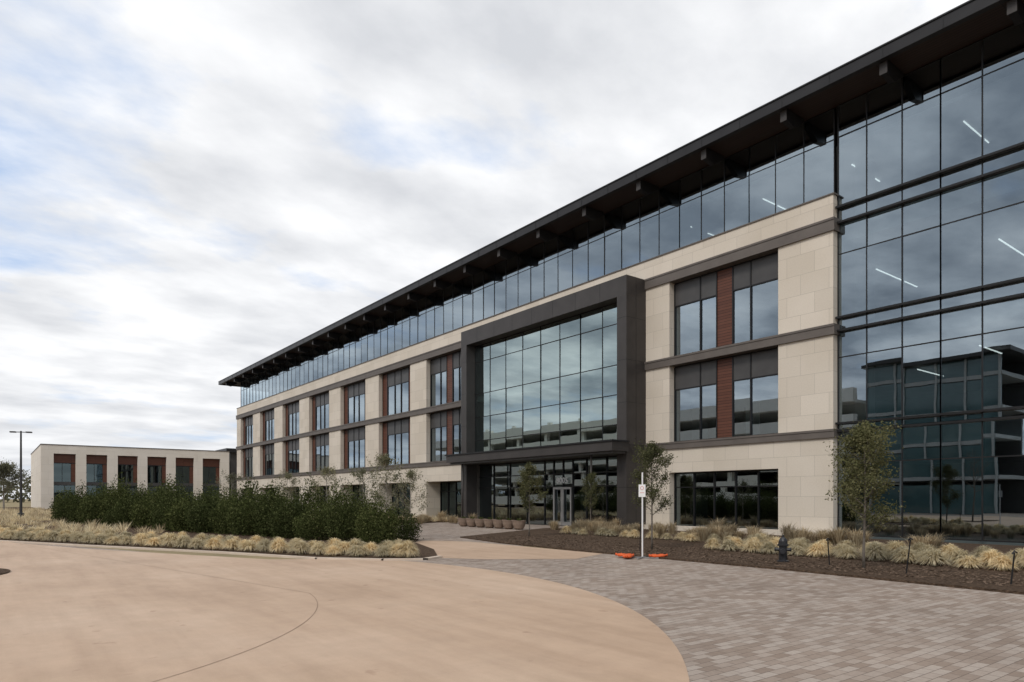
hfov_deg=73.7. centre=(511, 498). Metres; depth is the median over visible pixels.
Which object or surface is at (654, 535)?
ornamental grass
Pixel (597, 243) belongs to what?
window
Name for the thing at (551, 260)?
window
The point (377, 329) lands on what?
window
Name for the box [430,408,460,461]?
window
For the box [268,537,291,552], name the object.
ornamental grass
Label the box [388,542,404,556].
ornamental grass
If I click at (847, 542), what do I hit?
ornamental grass
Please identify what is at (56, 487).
window
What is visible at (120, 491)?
hedge shrub
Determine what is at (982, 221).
window
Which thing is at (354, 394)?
window
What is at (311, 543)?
ornamental grass
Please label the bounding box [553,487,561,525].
door
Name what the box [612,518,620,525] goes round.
ornamental grass
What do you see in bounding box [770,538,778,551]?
ornamental grass
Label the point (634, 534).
ornamental grass
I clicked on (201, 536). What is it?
ornamental grass
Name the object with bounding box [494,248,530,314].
window
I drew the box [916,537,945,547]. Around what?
ornamental grass
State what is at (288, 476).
tree
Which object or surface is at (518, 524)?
planter
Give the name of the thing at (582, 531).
ornamental grass
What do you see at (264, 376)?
window
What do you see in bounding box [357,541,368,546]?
ornamental grass
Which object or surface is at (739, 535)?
ornamental grass
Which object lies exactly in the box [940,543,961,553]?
ornamental grass
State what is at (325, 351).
window
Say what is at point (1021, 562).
ornamental grass
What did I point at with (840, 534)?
ornamental grass
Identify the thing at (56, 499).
hedge shrub
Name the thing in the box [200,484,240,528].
hedge shrub
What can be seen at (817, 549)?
ornamental grass
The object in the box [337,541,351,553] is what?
ornamental grass
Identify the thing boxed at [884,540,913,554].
ornamental grass
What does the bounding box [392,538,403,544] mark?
ornamental grass
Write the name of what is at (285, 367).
window
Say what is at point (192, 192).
sky
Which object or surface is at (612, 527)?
ornamental grass
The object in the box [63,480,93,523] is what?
hedge shrub
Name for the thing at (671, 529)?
ornamental grass
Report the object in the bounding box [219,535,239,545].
ornamental grass
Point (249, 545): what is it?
ornamental grass
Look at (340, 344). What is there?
window
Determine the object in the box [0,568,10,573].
manhole cover
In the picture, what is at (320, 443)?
window
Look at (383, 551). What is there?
ornamental grass
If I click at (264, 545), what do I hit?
ornamental grass
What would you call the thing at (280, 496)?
hedge shrub
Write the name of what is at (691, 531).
ornamental grass
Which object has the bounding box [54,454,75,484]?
window
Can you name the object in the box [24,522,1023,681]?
paver plaza
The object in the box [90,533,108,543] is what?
ornamental grass
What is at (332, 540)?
ornamental grass
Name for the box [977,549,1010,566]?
ornamental grass
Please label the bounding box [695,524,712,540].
ornamental grass
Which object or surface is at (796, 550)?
ornamental grass
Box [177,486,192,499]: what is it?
window
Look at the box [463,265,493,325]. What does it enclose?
window
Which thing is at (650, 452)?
tree
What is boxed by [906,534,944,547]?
ornamental grass
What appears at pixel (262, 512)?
hedge shrub
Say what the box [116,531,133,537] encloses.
ornamental grass
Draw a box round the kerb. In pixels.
[0,540,442,560]
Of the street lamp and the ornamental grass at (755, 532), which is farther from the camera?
the street lamp
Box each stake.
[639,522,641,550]
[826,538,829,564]
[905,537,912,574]
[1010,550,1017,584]
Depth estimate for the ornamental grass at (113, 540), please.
23.43 m
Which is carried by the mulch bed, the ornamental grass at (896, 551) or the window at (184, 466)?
the ornamental grass at (896, 551)
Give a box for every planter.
[457,516,467,526]
[466,516,478,526]
[474,517,484,527]
[483,517,494,527]
[492,517,503,528]
[502,517,513,528]
[512,519,525,529]
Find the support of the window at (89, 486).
in the office building at (55, 468)
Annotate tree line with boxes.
[0,476,30,502]
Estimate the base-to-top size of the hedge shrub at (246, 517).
2.401 m
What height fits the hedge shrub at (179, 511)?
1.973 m
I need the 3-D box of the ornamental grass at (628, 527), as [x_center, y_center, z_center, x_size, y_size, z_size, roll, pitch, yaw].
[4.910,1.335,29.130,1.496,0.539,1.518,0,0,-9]
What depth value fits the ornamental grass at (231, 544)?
20.95 m
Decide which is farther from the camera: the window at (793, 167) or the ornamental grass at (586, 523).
the ornamental grass at (586, 523)
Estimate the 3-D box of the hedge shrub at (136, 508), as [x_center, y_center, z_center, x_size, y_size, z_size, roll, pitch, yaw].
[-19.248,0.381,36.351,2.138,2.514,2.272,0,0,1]
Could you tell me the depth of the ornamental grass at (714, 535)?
24.43 m
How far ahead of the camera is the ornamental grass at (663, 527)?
30.42 m
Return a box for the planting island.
[0,507,448,559]
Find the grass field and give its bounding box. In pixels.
[0,506,448,534]
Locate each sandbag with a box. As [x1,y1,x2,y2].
[615,553,633,556]
[623,553,632,557]
[648,554,667,557]
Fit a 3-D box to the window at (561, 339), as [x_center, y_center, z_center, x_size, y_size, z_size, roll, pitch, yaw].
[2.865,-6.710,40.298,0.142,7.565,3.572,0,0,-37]
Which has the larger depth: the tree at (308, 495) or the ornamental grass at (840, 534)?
the tree at (308, 495)
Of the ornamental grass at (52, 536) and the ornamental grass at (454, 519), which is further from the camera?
the ornamental grass at (454, 519)
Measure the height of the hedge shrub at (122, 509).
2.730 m
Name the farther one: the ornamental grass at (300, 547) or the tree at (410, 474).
the tree at (410, 474)
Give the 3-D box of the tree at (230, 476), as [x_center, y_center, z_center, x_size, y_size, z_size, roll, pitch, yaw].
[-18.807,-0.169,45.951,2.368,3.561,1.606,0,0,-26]
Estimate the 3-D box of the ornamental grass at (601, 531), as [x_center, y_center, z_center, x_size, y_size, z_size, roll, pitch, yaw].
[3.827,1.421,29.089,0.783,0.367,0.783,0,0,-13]
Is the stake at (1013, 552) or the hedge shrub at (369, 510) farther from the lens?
the hedge shrub at (369, 510)
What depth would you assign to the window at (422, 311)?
55.25 m
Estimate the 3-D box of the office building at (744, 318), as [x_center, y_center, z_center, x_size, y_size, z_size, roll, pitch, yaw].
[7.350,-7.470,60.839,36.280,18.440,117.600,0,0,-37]
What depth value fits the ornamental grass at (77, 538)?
24.51 m
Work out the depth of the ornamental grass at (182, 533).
23.95 m
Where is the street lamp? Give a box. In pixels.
[9,431,31,515]
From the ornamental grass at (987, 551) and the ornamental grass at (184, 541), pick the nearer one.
the ornamental grass at (987, 551)
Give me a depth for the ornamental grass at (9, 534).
26.42 m
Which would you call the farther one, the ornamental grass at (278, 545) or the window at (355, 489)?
the window at (355, 489)
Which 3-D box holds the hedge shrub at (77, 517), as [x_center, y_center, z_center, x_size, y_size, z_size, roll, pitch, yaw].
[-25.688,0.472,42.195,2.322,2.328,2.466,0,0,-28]
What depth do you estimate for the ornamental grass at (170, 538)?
22.20 m
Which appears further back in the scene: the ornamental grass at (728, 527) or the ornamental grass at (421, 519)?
the ornamental grass at (421, 519)
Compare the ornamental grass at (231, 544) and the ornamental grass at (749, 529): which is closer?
the ornamental grass at (231, 544)
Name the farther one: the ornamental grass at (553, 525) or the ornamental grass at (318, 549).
the ornamental grass at (553, 525)
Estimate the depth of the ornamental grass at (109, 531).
25.85 m
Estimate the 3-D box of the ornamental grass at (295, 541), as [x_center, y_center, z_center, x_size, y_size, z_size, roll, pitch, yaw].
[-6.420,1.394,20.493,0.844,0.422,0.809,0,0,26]
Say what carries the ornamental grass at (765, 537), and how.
on the mulch bed
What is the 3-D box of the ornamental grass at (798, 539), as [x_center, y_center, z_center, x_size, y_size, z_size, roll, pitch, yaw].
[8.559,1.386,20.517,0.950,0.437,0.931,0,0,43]
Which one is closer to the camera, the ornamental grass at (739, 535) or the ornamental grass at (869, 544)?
the ornamental grass at (869, 544)
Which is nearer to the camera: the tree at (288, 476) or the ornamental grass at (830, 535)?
the ornamental grass at (830, 535)
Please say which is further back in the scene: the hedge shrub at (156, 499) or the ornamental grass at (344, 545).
the hedge shrub at (156, 499)
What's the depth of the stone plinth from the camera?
30.85 m
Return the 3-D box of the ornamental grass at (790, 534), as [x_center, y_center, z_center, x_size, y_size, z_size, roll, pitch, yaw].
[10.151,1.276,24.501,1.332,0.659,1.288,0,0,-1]
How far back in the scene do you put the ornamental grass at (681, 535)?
25.71 m
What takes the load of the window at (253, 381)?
in the office building at (744, 318)
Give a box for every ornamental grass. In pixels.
[0,530,16,538]
[6,524,19,530]
[11,531,26,539]
[21,532,36,540]
[33,530,47,540]
[42,530,60,541]
[55,533,74,541]
[57,529,73,537]
[70,531,84,537]
[70,533,84,542]
[78,533,96,542]
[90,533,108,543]
[102,536,122,544]
[103,528,119,536]
[104,532,118,537]
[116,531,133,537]
[119,536,134,544]
[131,533,150,545]
[144,537,162,546]
[146,531,158,538]
[158,534,166,544]
[159,532,179,546]
[172,535,192,547]
[178,531,190,538]
[187,538,204,548]
[190,533,208,543]
[202,534,218,545]
[202,537,224,549]
[215,534,224,543]
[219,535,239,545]
[220,538,242,549]
[237,539,256,550]
[250,535,264,544]
[255,538,274,551]
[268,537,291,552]
[288,540,310,553]
[289,538,307,551]
[307,540,317,548]
[310,543,327,554]
[312,541,327,551]
[323,545,342,555]
[324,537,340,547]
[330,540,342,553]
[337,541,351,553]
[345,545,363,555]
[347,538,362,547]
[353,546,371,555]
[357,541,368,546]
[363,541,377,553]
[374,545,392,556]
[377,539,389,550]
[384,544,392,555]
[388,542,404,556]
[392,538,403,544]
[396,540,419,557]
[414,516,425,523]
[436,509,446,520]
[445,514,455,522]
[449,516,459,522]
[549,520,558,529]
[559,526,572,533]
[569,518,582,533]
[571,528,579,533]
[578,528,588,534]
[579,520,595,530]
[586,522,594,530]
[586,522,605,534]
[594,520,604,527]
[594,527,606,535]
[601,520,616,526]
[605,529,618,535]
[606,523,620,535]
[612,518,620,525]
[619,525,636,533]
[619,529,629,536]
[627,529,641,537]
[643,530,658,538]
[653,521,664,537]
[653,522,668,533]
[660,532,673,539]
[666,520,679,533]
[674,531,686,540]
[681,534,700,541]
[682,527,698,532]
[685,532,700,540]
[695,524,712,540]
[705,517,730,526]
[705,537,721,549]
[706,533,721,541]
[710,525,730,537]
[717,529,738,540]
[719,539,738,550]
[720,523,737,533]
[724,536,743,548]
[729,528,744,537]
[730,523,743,535]
[740,540,764,552]
[741,525,762,538]
[741,537,762,547]
[745,528,768,535]
[746,533,766,543]
[759,533,768,541]
[760,541,777,553]
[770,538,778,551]
[778,522,795,539]
[782,527,813,541]
[787,537,810,549]
[787,539,807,550]
[787,545,807,555]
[791,525,813,540]
[800,537,811,547]
[804,542,830,556]
[808,531,833,541]
[810,530,830,541]
[814,539,832,551]
[820,528,847,543]
[828,523,852,544]
[832,543,856,556]
[834,539,857,550]
[834,548,860,559]
[837,527,871,545]
[845,532,868,547]
[858,541,889,557]
[859,540,888,554]
[861,543,889,560]
[883,540,906,553]
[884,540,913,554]
[889,545,915,559]
[891,548,918,563]
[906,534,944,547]
[910,541,926,555]
[914,549,928,560]
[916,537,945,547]
[917,548,953,565]
[918,544,939,556]
[924,532,943,549]
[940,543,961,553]
[942,546,961,561]
[949,549,973,563]
[954,555,983,567]
[970,545,991,558]
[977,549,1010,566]
[979,548,999,560]
[984,555,1020,570]
[1006,547,1023,565]
[1015,552,1023,566]
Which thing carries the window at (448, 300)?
in the office building at (744, 318)
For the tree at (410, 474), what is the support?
on the planting island
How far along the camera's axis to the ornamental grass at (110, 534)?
24.68 m
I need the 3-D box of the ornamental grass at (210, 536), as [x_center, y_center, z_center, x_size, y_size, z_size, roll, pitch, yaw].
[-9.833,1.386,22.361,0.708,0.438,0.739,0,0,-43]
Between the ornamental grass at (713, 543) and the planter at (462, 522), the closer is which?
the ornamental grass at (713, 543)
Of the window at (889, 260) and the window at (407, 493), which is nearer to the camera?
the window at (889, 260)
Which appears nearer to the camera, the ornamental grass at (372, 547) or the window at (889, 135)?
the ornamental grass at (372, 547)
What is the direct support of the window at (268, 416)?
in the office building at (744, 318)
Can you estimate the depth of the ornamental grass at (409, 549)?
18.32 m
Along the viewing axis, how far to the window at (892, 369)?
26.53 m
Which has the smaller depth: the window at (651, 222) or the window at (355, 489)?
the window at (651, 222)
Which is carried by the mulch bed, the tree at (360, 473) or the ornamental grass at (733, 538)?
the ornamental grass at (733, 538)
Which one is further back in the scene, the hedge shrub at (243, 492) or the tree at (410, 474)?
the hedge shrub at (243, 492)
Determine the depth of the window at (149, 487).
109.08 m
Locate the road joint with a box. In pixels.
[22,544,317,681]
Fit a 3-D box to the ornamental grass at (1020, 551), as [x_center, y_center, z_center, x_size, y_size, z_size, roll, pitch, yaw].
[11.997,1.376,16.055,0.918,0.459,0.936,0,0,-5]
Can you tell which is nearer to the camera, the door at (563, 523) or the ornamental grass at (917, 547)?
the ornamental grass at (917, 547)
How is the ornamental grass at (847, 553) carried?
on the mulch bed
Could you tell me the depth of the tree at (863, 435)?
15.35 m
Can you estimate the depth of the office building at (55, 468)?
106.90 m
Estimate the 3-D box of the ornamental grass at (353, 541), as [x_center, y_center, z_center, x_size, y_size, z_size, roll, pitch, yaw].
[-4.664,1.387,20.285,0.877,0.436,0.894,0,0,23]
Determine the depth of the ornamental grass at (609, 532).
28.50 m
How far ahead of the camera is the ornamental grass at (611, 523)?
33.79 m
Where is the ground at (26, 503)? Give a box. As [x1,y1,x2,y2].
[0,499,558,558]
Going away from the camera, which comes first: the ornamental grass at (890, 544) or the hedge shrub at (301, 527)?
the ornamental grass at (890, 544)
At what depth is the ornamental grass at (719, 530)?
27.22 m
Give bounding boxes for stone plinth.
[643,524,817,536]
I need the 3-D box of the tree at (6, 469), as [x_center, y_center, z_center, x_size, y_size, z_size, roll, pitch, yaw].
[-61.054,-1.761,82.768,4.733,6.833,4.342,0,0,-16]
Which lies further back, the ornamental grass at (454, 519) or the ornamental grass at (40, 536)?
the ornamental grass at (454, 519)
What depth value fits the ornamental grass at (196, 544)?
21.50 m
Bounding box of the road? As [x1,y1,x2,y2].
[0,542,688,681]
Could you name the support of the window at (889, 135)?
in the office building at (744, 318)
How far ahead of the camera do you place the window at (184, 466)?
111.94 m
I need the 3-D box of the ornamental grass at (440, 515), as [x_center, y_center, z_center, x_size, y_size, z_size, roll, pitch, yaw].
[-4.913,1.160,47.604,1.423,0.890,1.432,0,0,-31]
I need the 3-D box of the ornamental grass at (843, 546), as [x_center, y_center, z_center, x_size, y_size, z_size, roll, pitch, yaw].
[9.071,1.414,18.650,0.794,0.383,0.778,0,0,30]
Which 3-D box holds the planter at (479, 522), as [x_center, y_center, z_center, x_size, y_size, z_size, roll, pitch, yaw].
[-1.752,1.326,38.431,0.740,0.640,0.740,0,0,-37]
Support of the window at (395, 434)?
in the office building at (744, 318)
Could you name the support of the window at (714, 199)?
in the office building at (744, 318)
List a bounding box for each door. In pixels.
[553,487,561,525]
[562,487,571,525]
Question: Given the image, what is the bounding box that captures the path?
[416,540,601,558]
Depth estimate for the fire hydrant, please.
17.13 m
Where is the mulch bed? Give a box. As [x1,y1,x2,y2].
[460,528,1023,594]
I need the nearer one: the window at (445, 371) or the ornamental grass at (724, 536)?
the ornamental grass at (724, 536)
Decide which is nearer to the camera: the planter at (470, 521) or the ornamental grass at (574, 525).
the ornamental grass at (574, 525)
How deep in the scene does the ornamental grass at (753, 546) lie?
19.96 m
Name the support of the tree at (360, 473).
on the planting island
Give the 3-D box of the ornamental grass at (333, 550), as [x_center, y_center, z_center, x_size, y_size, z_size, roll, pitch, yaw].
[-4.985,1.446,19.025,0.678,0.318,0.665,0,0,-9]
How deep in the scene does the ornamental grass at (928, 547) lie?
17.67 m
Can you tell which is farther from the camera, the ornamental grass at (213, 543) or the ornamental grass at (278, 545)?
the ornamental grass at (213, 543)
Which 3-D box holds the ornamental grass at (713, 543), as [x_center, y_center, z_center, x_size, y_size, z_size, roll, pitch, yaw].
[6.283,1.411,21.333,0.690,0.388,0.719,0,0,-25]
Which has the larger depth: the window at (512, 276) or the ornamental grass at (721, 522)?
the window at (512, 276)
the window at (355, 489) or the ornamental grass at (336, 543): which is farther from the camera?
the window at (355, 489)
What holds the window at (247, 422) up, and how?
in the office building at (744, 318)
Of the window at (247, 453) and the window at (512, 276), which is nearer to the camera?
the window at (512, 276)
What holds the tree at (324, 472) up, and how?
on the planting island
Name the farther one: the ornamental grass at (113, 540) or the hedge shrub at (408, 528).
the hedge shrub at (408, 528)
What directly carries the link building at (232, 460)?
on the ground at (26, 503)
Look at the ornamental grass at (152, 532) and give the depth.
24.71 m
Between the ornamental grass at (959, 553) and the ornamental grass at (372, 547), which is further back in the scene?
the ornamental grass at (372, 547)
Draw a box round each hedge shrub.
[48,487,70,521]
[52,487,80,522]
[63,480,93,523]
[74,488,100,524]
[77,478,114,524]
[97,472,133,525]
[100,501,133,526]
[112,479,151,527]
[128,483,162,527]
[131,482,150,499]
[146,473,181,528]
[149,481,197,530]
[162,475,196,500]
[162,491,214,531]
[181,486,235,532]
[188,480,220,523]
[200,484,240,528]
[207,488,251,533]
[225,481,267,535]
[232,473,263,530]
[248,479,296,536]
[266,489,310,538]
[267,483,297,533]
[290,497,336,540]
[320,476,359,535]
[322,480,373,541]
[344,491,387,538]
[351,490,400,543]
[377,507,423,540]
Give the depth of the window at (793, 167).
29.79 m
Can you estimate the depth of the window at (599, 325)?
37.66 m
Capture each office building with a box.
[31,444,229,508]
[218,0,1023,545]
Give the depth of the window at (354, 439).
65.65 m
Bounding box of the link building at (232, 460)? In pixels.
[215,448,236,496]
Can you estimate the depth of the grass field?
39.17 m
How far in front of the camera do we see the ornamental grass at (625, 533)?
27.78 m
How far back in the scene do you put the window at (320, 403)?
72.26 m
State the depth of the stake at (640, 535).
20.58 m
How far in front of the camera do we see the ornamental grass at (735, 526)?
29.15 m
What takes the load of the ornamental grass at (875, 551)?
on the mulch bed
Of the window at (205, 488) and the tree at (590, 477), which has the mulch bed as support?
the tree at (590, 477)
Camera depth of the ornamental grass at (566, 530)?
30.63 m
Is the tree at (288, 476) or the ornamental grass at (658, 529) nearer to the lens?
the ornamental grass at (658, 529)
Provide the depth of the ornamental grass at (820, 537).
23.71 m
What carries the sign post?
on the paver plaza
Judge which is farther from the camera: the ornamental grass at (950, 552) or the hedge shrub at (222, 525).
the hedge shrub at (222, 525)
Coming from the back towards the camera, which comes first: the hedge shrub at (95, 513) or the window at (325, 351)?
the window at (325, 351)
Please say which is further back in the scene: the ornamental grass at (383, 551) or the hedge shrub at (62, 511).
the hedge shrub at (62, 511)
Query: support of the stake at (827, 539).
on the mulch bed
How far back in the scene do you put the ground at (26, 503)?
20.74 m
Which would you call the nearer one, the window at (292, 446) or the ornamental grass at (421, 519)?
the ornamental grass at (421, 519)
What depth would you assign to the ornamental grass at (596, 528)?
29.99 m
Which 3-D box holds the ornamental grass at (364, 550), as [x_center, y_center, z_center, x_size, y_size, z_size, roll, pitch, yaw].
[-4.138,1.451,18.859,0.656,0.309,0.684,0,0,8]
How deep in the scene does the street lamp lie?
52.73 m
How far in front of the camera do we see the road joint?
8.68 m
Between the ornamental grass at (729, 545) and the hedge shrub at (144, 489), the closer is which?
the ornamental grass at (729, 545)
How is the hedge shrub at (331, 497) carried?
on the planting island
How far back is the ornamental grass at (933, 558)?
16.08 m
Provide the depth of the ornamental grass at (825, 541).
19.79 m
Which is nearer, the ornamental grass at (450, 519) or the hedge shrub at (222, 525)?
the hedge shrub at (222, 525)
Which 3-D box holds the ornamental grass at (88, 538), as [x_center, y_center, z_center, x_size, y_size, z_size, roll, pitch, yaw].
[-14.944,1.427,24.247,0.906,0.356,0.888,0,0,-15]
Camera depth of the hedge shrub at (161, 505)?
33.66 m
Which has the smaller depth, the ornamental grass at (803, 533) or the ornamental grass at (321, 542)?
the ornamental grass at (321, 542)
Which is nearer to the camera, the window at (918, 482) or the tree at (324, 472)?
the window at (918, 482)
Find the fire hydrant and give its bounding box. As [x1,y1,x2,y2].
[774,535,791,561]
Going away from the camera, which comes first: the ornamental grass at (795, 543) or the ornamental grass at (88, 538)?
the ornamental grass at (795, 543)
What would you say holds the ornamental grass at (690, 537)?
on the mulch bed
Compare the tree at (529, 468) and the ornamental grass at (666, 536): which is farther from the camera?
the tree at (529, 468)
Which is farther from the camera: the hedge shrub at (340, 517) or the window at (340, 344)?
the window at (340, 344)
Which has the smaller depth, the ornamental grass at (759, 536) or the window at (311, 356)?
the ornamental grass at (759, 536)
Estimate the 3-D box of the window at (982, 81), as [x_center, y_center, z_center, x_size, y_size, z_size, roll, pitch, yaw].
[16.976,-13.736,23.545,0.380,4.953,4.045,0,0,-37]
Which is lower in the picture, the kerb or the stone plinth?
the kerb
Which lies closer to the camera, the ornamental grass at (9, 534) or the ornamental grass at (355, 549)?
the ornamental grass at (355, 549)
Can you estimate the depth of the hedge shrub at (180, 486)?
37.64 m
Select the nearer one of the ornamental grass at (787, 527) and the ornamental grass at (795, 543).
the ornamental grass at (795, 543)
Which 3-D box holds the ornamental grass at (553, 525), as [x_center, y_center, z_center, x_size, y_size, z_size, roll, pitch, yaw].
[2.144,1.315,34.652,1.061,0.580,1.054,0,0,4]
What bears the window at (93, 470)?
in the office building at (55, 468)
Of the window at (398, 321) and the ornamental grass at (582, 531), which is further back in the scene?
the window at (398, 321)
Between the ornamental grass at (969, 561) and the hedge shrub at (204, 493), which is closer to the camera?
the ornamental grass at (969, 561)
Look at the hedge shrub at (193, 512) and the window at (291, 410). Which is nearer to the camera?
the hedge shrub at (193, 512)
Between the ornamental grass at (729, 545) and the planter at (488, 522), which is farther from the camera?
the planter at (488, 522)
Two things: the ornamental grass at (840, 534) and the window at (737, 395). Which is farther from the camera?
the window at (737, 395)
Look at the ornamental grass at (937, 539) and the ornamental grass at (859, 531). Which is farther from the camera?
the ornamental grass at (859, 531)
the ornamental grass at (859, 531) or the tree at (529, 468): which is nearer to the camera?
the ornamental grass at (859, 531)
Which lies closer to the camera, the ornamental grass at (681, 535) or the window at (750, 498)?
the ornamental grass at (681, 535)
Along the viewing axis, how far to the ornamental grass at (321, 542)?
20.12 m
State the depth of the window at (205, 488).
114.48 m
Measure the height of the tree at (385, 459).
3.526 m
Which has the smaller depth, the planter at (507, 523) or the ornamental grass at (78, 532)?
the ornamental grass at (78, 532)
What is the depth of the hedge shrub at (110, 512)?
37.81 m
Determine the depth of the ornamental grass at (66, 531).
26.18 m
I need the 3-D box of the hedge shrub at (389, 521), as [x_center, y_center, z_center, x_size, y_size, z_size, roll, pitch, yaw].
[-4.783,0.653,24.252,1.707,1.958,1.814,0,0,-24]
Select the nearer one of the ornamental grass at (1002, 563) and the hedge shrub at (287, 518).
the ornamental grass at (1002, 563)
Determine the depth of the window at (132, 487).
107.26 m
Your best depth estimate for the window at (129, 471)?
107.00 m
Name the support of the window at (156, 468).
in the office building at (55, 468)
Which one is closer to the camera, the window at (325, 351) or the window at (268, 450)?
the window at (325, 351)
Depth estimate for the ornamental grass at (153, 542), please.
22.53 m
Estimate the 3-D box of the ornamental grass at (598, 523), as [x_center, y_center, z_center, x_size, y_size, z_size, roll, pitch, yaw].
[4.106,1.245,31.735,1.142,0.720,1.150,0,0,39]
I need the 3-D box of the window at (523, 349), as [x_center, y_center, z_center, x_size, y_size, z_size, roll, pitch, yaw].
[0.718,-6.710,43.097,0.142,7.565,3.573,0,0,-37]
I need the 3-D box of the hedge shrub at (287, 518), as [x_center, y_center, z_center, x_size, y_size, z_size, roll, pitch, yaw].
[-8.981,0.586,27.361,1.794,2.087,1.729,0,0,25]
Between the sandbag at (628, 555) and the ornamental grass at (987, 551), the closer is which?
the ornamental grass at (987, 551)
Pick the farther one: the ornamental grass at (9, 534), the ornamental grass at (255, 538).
the ornamental grass at (9, 534)
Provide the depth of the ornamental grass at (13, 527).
29.70 m
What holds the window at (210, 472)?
in the office building at (55, 468)
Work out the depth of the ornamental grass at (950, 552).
17.08 m
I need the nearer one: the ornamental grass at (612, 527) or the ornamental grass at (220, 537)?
the ornamental grass at (220, 537)
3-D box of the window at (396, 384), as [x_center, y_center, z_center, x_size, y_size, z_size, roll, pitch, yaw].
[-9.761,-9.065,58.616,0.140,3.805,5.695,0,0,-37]
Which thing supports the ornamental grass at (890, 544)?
on the mulch bed
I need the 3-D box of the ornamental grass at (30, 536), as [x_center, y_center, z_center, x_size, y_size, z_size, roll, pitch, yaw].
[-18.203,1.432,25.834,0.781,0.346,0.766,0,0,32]
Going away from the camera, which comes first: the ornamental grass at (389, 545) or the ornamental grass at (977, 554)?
the ornamental grass at (977, 554)
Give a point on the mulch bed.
(953, 583)
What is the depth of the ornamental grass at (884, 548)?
18.13 m
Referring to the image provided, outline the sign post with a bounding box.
[631,472,658,558]
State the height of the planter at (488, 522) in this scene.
0.640 m
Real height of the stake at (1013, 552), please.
0.648 m
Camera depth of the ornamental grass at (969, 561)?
15.50 m
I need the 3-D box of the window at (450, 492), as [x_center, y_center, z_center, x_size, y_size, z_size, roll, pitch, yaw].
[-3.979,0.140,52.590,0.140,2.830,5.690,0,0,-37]
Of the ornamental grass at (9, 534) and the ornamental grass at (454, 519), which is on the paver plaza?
the ornamental grass at (454, 519)
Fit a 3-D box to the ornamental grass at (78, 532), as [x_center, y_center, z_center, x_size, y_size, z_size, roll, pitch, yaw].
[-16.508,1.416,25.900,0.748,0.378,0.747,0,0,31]
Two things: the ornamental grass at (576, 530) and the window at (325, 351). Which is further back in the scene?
the window at (325, 351)
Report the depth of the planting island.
23.09 m
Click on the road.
(67, 614)
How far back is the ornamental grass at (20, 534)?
26.17 m
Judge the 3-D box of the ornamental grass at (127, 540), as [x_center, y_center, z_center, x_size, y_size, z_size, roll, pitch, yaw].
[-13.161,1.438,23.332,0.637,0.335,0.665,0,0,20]
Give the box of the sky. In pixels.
[0,0,968,498]
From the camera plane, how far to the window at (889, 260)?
26.54 m
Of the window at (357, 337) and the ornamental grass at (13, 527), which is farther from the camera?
the window at (357, 337)
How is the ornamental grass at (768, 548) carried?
on the mulch bed
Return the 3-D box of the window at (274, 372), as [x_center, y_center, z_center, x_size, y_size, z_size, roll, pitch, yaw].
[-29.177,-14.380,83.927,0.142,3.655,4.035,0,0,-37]
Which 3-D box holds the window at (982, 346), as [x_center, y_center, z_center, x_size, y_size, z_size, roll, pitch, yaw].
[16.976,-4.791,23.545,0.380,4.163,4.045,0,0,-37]
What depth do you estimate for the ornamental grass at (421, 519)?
42.51 m
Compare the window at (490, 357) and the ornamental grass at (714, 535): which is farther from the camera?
the window at (490, 357)
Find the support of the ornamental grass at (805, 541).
on the mulch bed
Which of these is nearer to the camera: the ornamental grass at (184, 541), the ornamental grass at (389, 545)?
the ornamental grass at (389, 545)
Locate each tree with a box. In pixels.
[0,460,30,509]
[215,470,247,498]
[272,469,301,502]
[290,472,330,533]
[311,464,344,526]
[342,462,382,507]
[366,452,405,509]
[390,467,429,533]
[516,461,547,535]
[580,470,603,518]
[629,438,677,548]
[823,417,908,568]
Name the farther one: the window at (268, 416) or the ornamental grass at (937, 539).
the window at (268, 416)
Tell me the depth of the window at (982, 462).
24.07 m
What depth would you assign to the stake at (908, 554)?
14.21 m
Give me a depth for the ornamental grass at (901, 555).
16.69 m
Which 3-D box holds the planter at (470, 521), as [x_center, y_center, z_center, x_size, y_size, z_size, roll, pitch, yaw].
[-2.281,1.326,39.122,0.740,0.640,0.740,0,0,-37]
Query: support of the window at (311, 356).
in the office building at (744, 318)
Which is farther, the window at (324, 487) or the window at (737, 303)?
the window at (324, 487)
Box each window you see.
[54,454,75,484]
[54,485,75,501]
[86,455,106,484]
[86,485,106,495]
[118,456,136,485]
[121,486,136,493]
[147,457,165,485]
[147,486,161,495]
[176,458,192,485]
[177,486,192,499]
[203,459,219,486]
[203,486,218,495]
[241,379,248,406]
[243,416,252,444]
[243,448,252,476]
[249,374,258,403]
[259,369,268,399]
[263,409,273,440]
[263,444,273,475]
[269,364,279,395]
[280,359,290,391]
[285,401,298,436]
[285,439,298,472]
[291,353,303,387]
[304,346,317,383]
[312,392,328,430]
[312,433,328,470]
[318,339,332,378]
[320,486,328,509]
[333,332,348,372]
[344,381,364,423]
[344,426,364,468]
[349,324,366,366]
[353,485,364,509]
[367,314,386,360]
[382,367,409,415]
[382,418,409,465]
[387,304,409,353]
[392,483,409,515]
[410,292,434,344]
[430,351,460,406]
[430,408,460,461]
[435,279,462,335]
[440,482,460,517]
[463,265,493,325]
[475,337,505,451]
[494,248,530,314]
[506,326,540,448]
[531,229,572,300]
[541,314,580,445]
[573,206,621,285]
[581,303,616,441]
[622,179,679,268]
[674,252,777,355]
[674,347,777,441]
[674,470,777,529]
[680,147,748,247]
[749,108,835,222]
[835,59,940,224]
[835,192,940,331]
[835,413,940,538]
[837,313,940,431]
[938,22,1023,191]
[938,166,1023,312]
[938,297,1023,424]
[938,406,1023,542]

